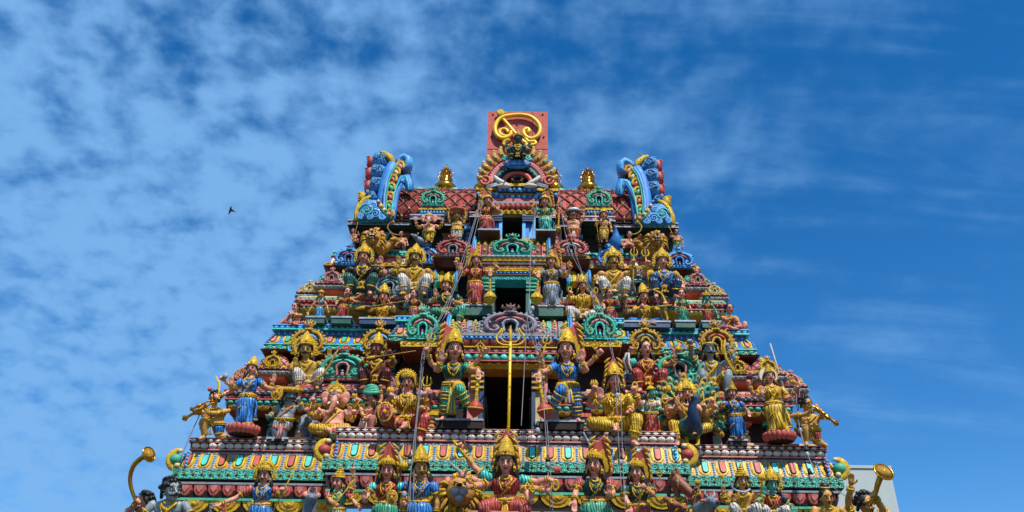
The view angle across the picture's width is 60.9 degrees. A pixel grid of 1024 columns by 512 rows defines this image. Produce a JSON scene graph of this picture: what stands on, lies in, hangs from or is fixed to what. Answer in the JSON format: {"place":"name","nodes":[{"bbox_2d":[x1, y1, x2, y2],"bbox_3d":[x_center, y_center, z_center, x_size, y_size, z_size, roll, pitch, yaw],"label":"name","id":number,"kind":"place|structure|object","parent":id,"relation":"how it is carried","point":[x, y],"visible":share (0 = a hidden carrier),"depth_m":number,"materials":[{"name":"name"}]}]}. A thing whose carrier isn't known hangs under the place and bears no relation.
{"place":"outdoors","nodes":[
{"label":"outdoors","id":0,"kind":"place"},
{"bbox_2d":[0,0,1023,511],"label":"sky","id":1,"kind":"structure","parent":0,"point":[849,174],"materials":[{"name":"blue"}]},
{"bbox_2d":[832,465,898,511],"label":"grey building","id":2,"kind":"structure","parent":0,"point":[865,476],"depth_m":34.30,"materials":[{"name":"concrete"}]},
{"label":"pavement","id":3,"kind":"structure","parent":0,"visible":0},
{"bbox_2d":[166,144,849,511],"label":"temple tower","id":4,"kind":"structure","parent":3,"relation":"on","point":[206,472],"depth_m":14.15,"materials":[{"name":"paint"}]},
{"bbox_2d":[124,446,156,511],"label":"painted statue","id":5,"kind":"object","parent":4,"relation":"on","point":[143,498],"visible":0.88,"depth_m":11.68,"materials":[{"name":"gold metal"}]},
{"bbox_2d":[142,475,194,511],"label":"painted statue","id":6,"kind":"object","parent":4,"relation":"on","point":[170,487],"visible":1,"depth_m":11.54,"materials":[{"name":"grey paint"}]},
{"bbox_2d":[182,387,230,439],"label":"painted statue","id":7,"kind":"object","parent":4,"relation":"on","point":[211,420],"visible":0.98,"depth_m":13.00,"materials":[{"name":"gold paint"}]},
{"bbox_2d":[180,414,199,459],"bbox_3d":[-4.732,2.627,12.846,0.171,0.821,0.020,24,-39,-32],"label":"guy wire","id":8,"kind":"object","parent":7,"relation":"attached to","point":[189,436],"visible":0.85,"depth_m":12.81,"materials":[{"name":"grey metal"}]},
{"bbox_2d":[208,503,213,511],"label":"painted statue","id":9,"kind":"object","parent":4,"relation":"on","point":[211,507],"visible":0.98,"depth_m":11.33,"materials":[{"name":"grey paint"}]},
{"bbox_2d":[214,356,282,437],"bbox_3d":[-3.977,2.090,13.192,1.059,1.263,0.580,1,-26,1],"label":"painted statue","id":10,"kind":"object","parent":4,"relation":"on","point":[242,425],"visible":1,"depth_m":13.09,"materials":[{"name":"blue paint"}]},
{"bbox_2d":[212,460,295,511],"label":"painted statue","id":11,"kind":"object","parent":4,"relation":"on","point":[262,492],"visible":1,"depth_m":11.37,"materials":[{"name":"blue paint"}]},
{"bbox_2d":[265,385,304,440],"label":"painted statue","id":12,"kind":"object","parent":4,"relation":"on","point":[283,421],"visible":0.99,"depth_m":13.08,"materials":[{"name":"grey paint"}]},
{"bbox_2d":[277,302,304,324],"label":"painted statue","id":13,"kind":"object","parent":4,"relation":"on","point":[294,316],"visible":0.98,"depth_m":14.91,"materials":[{"name":"paint"}]},
{"bbox_2d":[297,414,320,438],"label":"elephant statue","id":14,"kind":"object","parent":4,"relation":"on","point":[305,421],"visible":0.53,"depth_m":13.19,"materials":[{"name":"grey paint"}]},
{"bbox_2d":[302,489,320,511],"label":"statue","id":15,"kind":"object","parent":4,"relation":"on","point":[310,504],"visible":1,"depth_m":11.61,"materials":[{"name":"grey paint"}]},
{"bbox_2d":[288,331,337,389],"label":"painted statue","id":16,"kind":"object","parent":4,"relation":"on","point":[305,370],"visible":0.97,"depth_m":13.96,"materials":[{"name":"multicoloured stone"}]},
{"bbox_2d":[306,289,329,315],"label":"painted statue","id":17,"kind":"object","parent":4,"relation":"on","point":[319,310],"visible":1,"depth_m":14.87,"materials":[{"name":"blue paint"}]},
{"bbox_2d":[304,380,360,437],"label":"painted statue","id":18,"kind":"object","parent":4,"relation":"on","point":[333,395],"visible":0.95,"depth_m":13.08,"materials":[{"name":"pink paint"}]},
{"bbox_2d":[324,459,361,511],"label":"painted statue","id":19,"kind":"object","parent":4,"relation":"on","point":[336,498],"visible":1,"depth_m":11.36,"materials":[{"name":"paint"}]},
{"bbox_2d":[335,285,363,315],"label":"painted statue","id":20,"kind":"object","parent":4,"relation":"on","point":[342,308],"visible":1,"depth_m":14.87,"materials":[{"name":"paint"}]},
{"bbox_2d":[350,222,359,245],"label":"painted statue","id":21,"kind":"object","parent":4,"relation":"on","point":[354,238],"visible":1,"depth_m":16.22,"materials":[{"name":"paint"}]},
{"bbox_2d":[341,243,386,295],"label":"painted statue","id":22,"kind":"object","parent":4,"relation":"on","point":[361,278],"visible":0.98,"depth_m":15.31,"materials":[{"name":"paint"}]},
{"bbox_2d":[358,384,382,426],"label":"painted statue","id":23,"kind":"object","parent":4,"relation":"on","point":[368,410],"visible":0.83,"depth_m":12.73,"materials":[{"name":"paint"}]},
{"bbox_2d":[354,283,405,316],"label":"painted statue","id":24,"kind":"object","parent":4,"relation":"on","point":[382,309],"visible":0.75,"depth_m":14.96,"materials":[{"name":"yellow stone"}]},
{"bbox_2d":[359,227,400,256],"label":"lion statue","id":25,"kind":"object","parent":4,"relation":"on","point":[374,239],"visible":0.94,"depth_m":16.18,"materials":[{"name":"gold stone"}]},
{"bbox_2d":[361,441,407,511],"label":"painted statue","id":26,"kind":"object","parent":4,"relation":"on","point":[385,486],"visible":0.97,"depth_m":11.37,"materials":[{"name":"multicoloured paint"}]},
{"bbox_2d":[358,332,415,389],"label":"painted statue","id":27,"kind":"object","parent":4,"relation":"on","point":[377,371],"visible":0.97,"depth_m":13.81,"materials":[{"name":"stone"}]},
{"bbox_2d":[387,220,407,245],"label":"painted statue","id":28,"kind":"object","parent":4,"relation":"on","point":[403,241],"visible":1,"depth_m":16.29,"materials":[{"name":"paint"}]},
{"bbox_2d":[394,408,400,415],"bbox_3d":[-1.627,2.387,12.666,0.299,0.394,0.228,18,-36,-25],"label":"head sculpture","id":29,"kind":"object","parent":4,"relation":"on","point":[398,411],"visible":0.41,"depth_m":12.64,"materials":[{"name":"paint"}]},
{"bbox_2d":[377,368,432,441],"bbox_3d":[-1.534,2.144,12.590,0.748,1.110,0.587,1,-17,1],"label":"painted statue","id":30,"kind":"object","parent":4,"relation":"on","point":[406,402],"visible":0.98,"depth_m":12.59,"materials":[{"name":"multicoloured stone"}]},
{"bbox_2d":[390,243,436,295],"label":"painted statue","id":31,"kind":"object","parent":4,"relation":"on","point":[409,279],"visible":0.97,"depth_m":15.31,"materials":[{"name":"multicoloured stone"}]},
{"bbox_2d":[405,287,422,315],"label":"painted statue","id":32,"kind":"object","parent":4,"relation":"on","point":[413,308],"visible":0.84,"depth_m":14.76,"materials":[{"name":"paint"}]},
{"bbox_2d":[410,233,424,245],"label":"rat statue","id":33,"kind":"object","parent":4,"relation":"on","point":[419,240],"visible":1,"depth_m":16.13,"materials":[{"name":"grey paint"}]},
{"bbox_2d":[399,444,440,511],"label":"painted statue","id":34,"kind":"object","parent":4,"relation":"on","point":[423,490],"visible":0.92,"depth_m":11.36,"materials":[{"name":"blue paint"}]},
{"bbox_2d":[415,212,443,242],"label":"painted statue","id":35,"kind":"object","parent":4,"relation":"on","point":[428,231],"visible":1,"depth_m":16.20,"materials":[{"name":"paint"}]},
{"bbox_2d":[402,195,482,511],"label":"lamp cable","id":36,"kind":"object","parent":4,"relation":"hanging from","point":[409,463],"visible":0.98,"depth_m":12.44,"materials":[{"name":"metal"}]},
{"bbox_2d":[430,272,465,323],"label":"painted statue","id":37,"kind":"object","parent":4,"relation":"on","point":[457,313],"visible":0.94,"depth_m":14.58,"materials":[{"name":"green paint"}]},
{"bbox_2d":[423,321,489,420],"bbox_3d":[-0.784,1.623,12.707,0.944,1.564,0.562,-9,-33,16],"label":"painted statue","id":38,"kind":"object","parent":4,"relation":"on","point":[450,356],"visible":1,"depth_m":12.72,"materials":[{"name":"green paint"}]},
{"bbox_2d":[447,205,466,240],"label":"painted statue","id":39,"kind":"object","parent":4,"relation":"on","point":[457,224],"visible":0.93,"depth_m":16.23,"materials":[{"name":"yellow paint"}]},
{"bbox_2d":[439,469,484,511],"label":"lion statue","id":40,"kind":"object","parent":4,"relation":"on","point":[457,496],"visible":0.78,"depth_m":11.46,"materials":[{"name":"gold stone"}]},
{"bbox_2d":[454,245,498,304],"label":"painted statue","id":41,"kind":"object","parent":4,"relation":"on","point":[475,289],"visible":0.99,"depth_m":14.69,"materials":[{"name":"paint"}]},
{"bbox_2d":[474,188,499,230],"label":"painted statue","id":42,"kind":"object","parent":4,"relation":"on","point":[489,208],"visible":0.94,"depth_m":16.04,"materials":[{"name":"paint"}]},
{"bbox_2d":[449,428,560,511],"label":"painted statue","id":43,"kind":"object","parent":4,"relation":"on","point":[505,480],"visible":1,"depth_m":11.20,"materials":[{"name":"paint"}]},
{"bbox_2d":[496,326,524,432],"bbox_3d":[-0.034,1.803,12.908,0.456,1.744,0.060,1,-32,1],"label":"tall trident","id":44,"kind":"object","parent":4,"relation":"on","point":[510,342],"visible":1,"depth_m":13.09,"materials":[{"name":"gold metal"}]},
{"bbox_2d":[486,109,547,173],"bbox_3d":[0.116,-2.291,19.104,1.350,2.337,0.270,1,-32,1],"label":"emblem board","id":45,"kind":"object","parent":4,"relation":"on","point":[504,127],"visible":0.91,"depth_m":19.38,"materials":[{"name":"red paint"}]},
{"bbox_2d":[506,130,530,159],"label":"painted statue","id":46,"kind":"object","parent":4,"relation":"on","point":[517,150],"visible":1,"depth_m":16.91,"materials":[{"name":"paint"}]},
{"bbox_2d":[521,199,552,511],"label":"lamp cable","id":47,"kind":"object","parent":4,"relation":"hanging from","point":[537,425],"visible":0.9,"depth_m":12.30,"materials":[{"name":"metal"}]},
{"bbox_2d":[529,188,560,232],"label":"painted statue","id":48,"kind":"object","parent":4,"relation":"on","point":[545,209],"visible":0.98,"depth_m":16.03,"materials":[{"name":"paint"}]},
{"bbox_2d":[528,246,572,305],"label":"painted statue","id":49,"kind":"object","parent":4,"relation":"on","point":[553,270],"visible":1,"depth_m":14.67,"materials":[{"name":"white paint"}]},
{"bbox_2d":[533,321,603,422],"bbox_3d":[0.823,1.636,12.653,1.036,1.532,0.621,1,-17,1],"label":"painted statue","id":50,"kind":"object","parent":4,"relation":"on","point":[570,356],"visible":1,"depth_m":12.70,"materials":[{"name":"blue paint"}]},
{"bbox_2d":[561,205,584,239],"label":"painted statue","id":51,"kind":"object","parent":4,"relation":"on","point":[573,224],"visible":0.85,"depth_m":16.21,"materials":[{"name":"paint"}]},
{"bbox_2d":[564,274,602,324],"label":"painted statue","id":52,"kind":"object","parent":4,"relation":"on","point":[582,300],"visible":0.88,"depth_m":14.55,"materials":[{"name":"multicoloured stone"}]},
{"bbox_2d":[583,432,590,444],"bbox_3d":[1.123,2.714,12.329,0.236,0.468,0.036,1,-32,1],"label":"metal rod","id":53,"kind":"object","parent":4,"relation":"on","point":[585,436],"visible":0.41,"depth_m":12.39,"materials":[{"name":"metal"}]},
{"bbox_2d":[558,172,625,511],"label":"lamp cable","id":54,"kind":"object","parent":4,"relation":"hanging from","point":[620,455],"visible":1,"depth_m":12.64,"materials":[{"name":"metal"}]},
{"bbox_2d":[569,434,616,511],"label":"painted statue","id":55,"kind":"object","parent":4,"relation":"on","point":[597,487],"visible":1,"depth_m":11.33,"materials":[{"name":"paint"}]},
{"bbox_2d":[594,208,612,242],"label":"painted statue","id":56,"kind":"object","parent":4,"relation":"on","point":[603,228],"visible":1,"depth_m":16.13,"materials":[{"name":"yellow paint"}]},
{"bbox_2d":[600,286,620,317],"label":"painted statue","id":57,"kind":"object","parent":4,"relation":"on","point":[609,302],"visible":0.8,"depth_m":14.71,"materials":[{"name":"paint"}]},
{"bbox_2d":[586,357,642,445],"bbox_3d":[1.486,2.064,12.536,0.849,1.352,0.698,1,-17,1],"label":"painted statue","id":58,"kind":"object","parent":4,"relation":"on","point":[633,422],"visible":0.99,"depth_m":12.57,"materials":[{"name":"yellow stone"}]},
{"bbox_2d":[593,246,637,297],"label":"painted statue","id":59,"kind":"object","parent":4,"relation":"on","point":[615,280],"visible":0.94,"depth_m":15.24,"materials":[{"name":"multicoloured stone"}]},
{"bbox_2d":[609,225,626,250],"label":"bird statue","id":60,"kind":"object","parent":4,"relation":"on","point":[615,239],"visible":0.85,"depth_m":16.19,"materials":[{"name":"blue paint"}]},
{"bbox_2d":[621,220,641,248],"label":"painted statue","id":61,"kind":"object","parent":4,"relation":"on","point":[628,243],"visible":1,"depth_m":16.23,"materials":[{"name":"paint"}]},
{"bbox_2d":[619,445,663,511],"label":"painted statue","id":62,"kind":"object","parent":4,"relation":"on","point":[638,491],"visible":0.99,"depth_m":11.33,"materials":[{"name":"paint"}]},
{"bbox_2d":[623,283,671,323],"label":"painted statue","id":63,"kind":"object","parent":4,"relation":"on","point":[643,310],"visible":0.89,"depth_m":14.88,"materials":[{"name":"yellow stone"}]},
{"bbox_2d":[632,230,668,256],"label":"lion statue","id":64,"kind":"object","parent":4,"relation":"on","point":[654,241],"visible":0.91,"depth_m":16.12,"materials":[{"name":"gold stone"}]},
{"bbox_2d":[641,384,661,430],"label":"painted statue","id":65,"kind":"object","parent":4,"relation":"on","point":[651,402],"visible":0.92,"depth_m":12.67,"materials":[{"name":"paint"}]},
{"bbox_2d":[622,340,680,392],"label":"painted statue","id":66,"kind":"object","parent":4,"relation":"on","point":[643,374],"visible":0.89,"depth_m":13.78,"materials":[{"name":"red paint"}]},
{"bbox_2d":[641,247,686,298],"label":"painted statue","id":67,"kind":"object","parent":4,"relation":"on","point":[669,282],"visible":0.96,"depth_m":15.21,"materials":[{"name":"blue paint"}]},
{"bbox_2d":[668,226,684,246],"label":"painted statue","id":68,"kind":"object","parent":4,"relation":"on","point":[676,240],"visible":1,"depth_m":16.14,"materials":[{"name":"pink paint"}]},
{"bbox_2d":[662,468,701,511],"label":"painted statue","id":69,"kind":"object","parent":4,"relation":"on","point":[678,484],"visible":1,"depth_m":11.26,"materials":[{"name":"pink paint"}]},
{"bbox_2d":[672,286,692,319],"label":"painted statue","id":70,"kind":"object","parent":4,"relation":"on","point":[682,311],"visible":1,"depth_m":14.79,"materials":[{"name":"teal paint"}]},
{"bbox_2d":[655,372,729,445],"bbox_3d":[2.662,2.250,12.887,1.275,1.150,0.736,1,-17,1],"label":"painted statue","id":71,"kind":"object","parent":4,"relation":"on","point":[690,409],"visible":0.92,"depth_m":13.00,"materials":[{"name":"yellow paint"}]},
{"bbox_2d":[674,338,736,392],"bbox_3d":[3.067,1.727,13.771,0.993,0.936,0.505,1,-17,1],"label":"painted statue","id":72,"kind":"object","parent":4,"relation":"on","point":[712,370],"visible":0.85,"depth_m":13.79,"materials":[{"name":"paint"}]},
{"bbox_2d":[693,489,720,511],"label":"bull statue","id":73,"kind":"object","parent":4,"relation":"on","point":[709,503],"visible":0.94,"depth_m":11.78,"materials":[{"name":"grey paint"}]},
{"bbox_2d":[696,290,718,319],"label":"painted statue","id":74,"kind":"object","parent":4,"relation":"on","point":[707,312],"visible":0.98,"depth_m":14.78,"materials":[{"name":"paint"}]},
{"bbox_2d":[721,303,747,329],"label":"painted statue","id":75,"kind":"object","parent":4,"relation":"on","point":[729,320],"visible":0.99,"depth_m":14.78,"materials":[{"name":"paint"}]},
{"bbox_2d":[719,381,751,438],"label":"painted statue","id":76,"kind":"object","parent":4,"relation":"on","point":[736,424],"visible":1,"depth_m":12.99,"materials":[{"name":"blue paint"}]},
{"bbox_2d":[718,463,765,511],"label":"painted statue","id":77,"kind":"object","parent":4,"relation":"on","point":[740,499],"visible":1,"depth_m":11.47,"materials":[{"name":"multicoloured stone"}]},
{"bbox_2d":[746,363,800,445],"bbox_3d":[3.932,2.189,13.082,0.810,1.232,0.545,1,-26,1],"label":"painted statue","id":78,"kind":"object","parent":4,"relation":"on","point":[779,432],"visible":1,"depth_m":12.97,"materials":[{"name":"yellow stone"}]},
{"bbox_2d":[769,343,783,385],"bbox_3d":[4.319,1.829,14.154,0.156,0.910,0.036,1,-32,1],"label":"metal rod","id":79,"kind":"object","parent":4,"relation":"on","point":[775,361],"visible":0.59,"depth_m":14.22,"materials":[{"name":"metal"}]},
{"bbox_2d":[757,466,797,511],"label":"painted statue","id":80,"kind":"object","parent":4,"relation":"on","point":[773,484],"visible":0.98,"depth_m":11.49,"materials":[{"name":"paint"}]},
{"bbox_2d":[790,394,838,446],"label":"painted statue","id":81,"kind":"object","parent":4,"relation":"on","point":[809,420],"visible":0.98,"depth_m":12.83,"materials":[{"name":"stone"}]},
{"bbox_2d":[796,389,844,495],"bbox_3d":[4.375,2.669,12.356,0.438,2.105,0.926,15,-35,-21],"label":"lamp cable","id":82,"kind":"object","parent":4,"relation":"hanging from","point":[807,455],"visible":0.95,"depth_m":12.34,"materials":[{"name":"metal"}]},
{"bbox_2d":[811,482,846,511],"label":"painted statue","id":83,"kind":"object","parent":4,"relation":"on","point":[825,494],"visible":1,"depth_m":11.18,"materials":[{"name":"yellow stone"}]},
{"bbox_2d":[844,463,893,511],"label":"painted statue","id":84,"kind":"object","parent":4,"relation":"on","point":[863,500],"visible":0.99,"depth_m":11.48,"materials":[{"name":"gold stone"}]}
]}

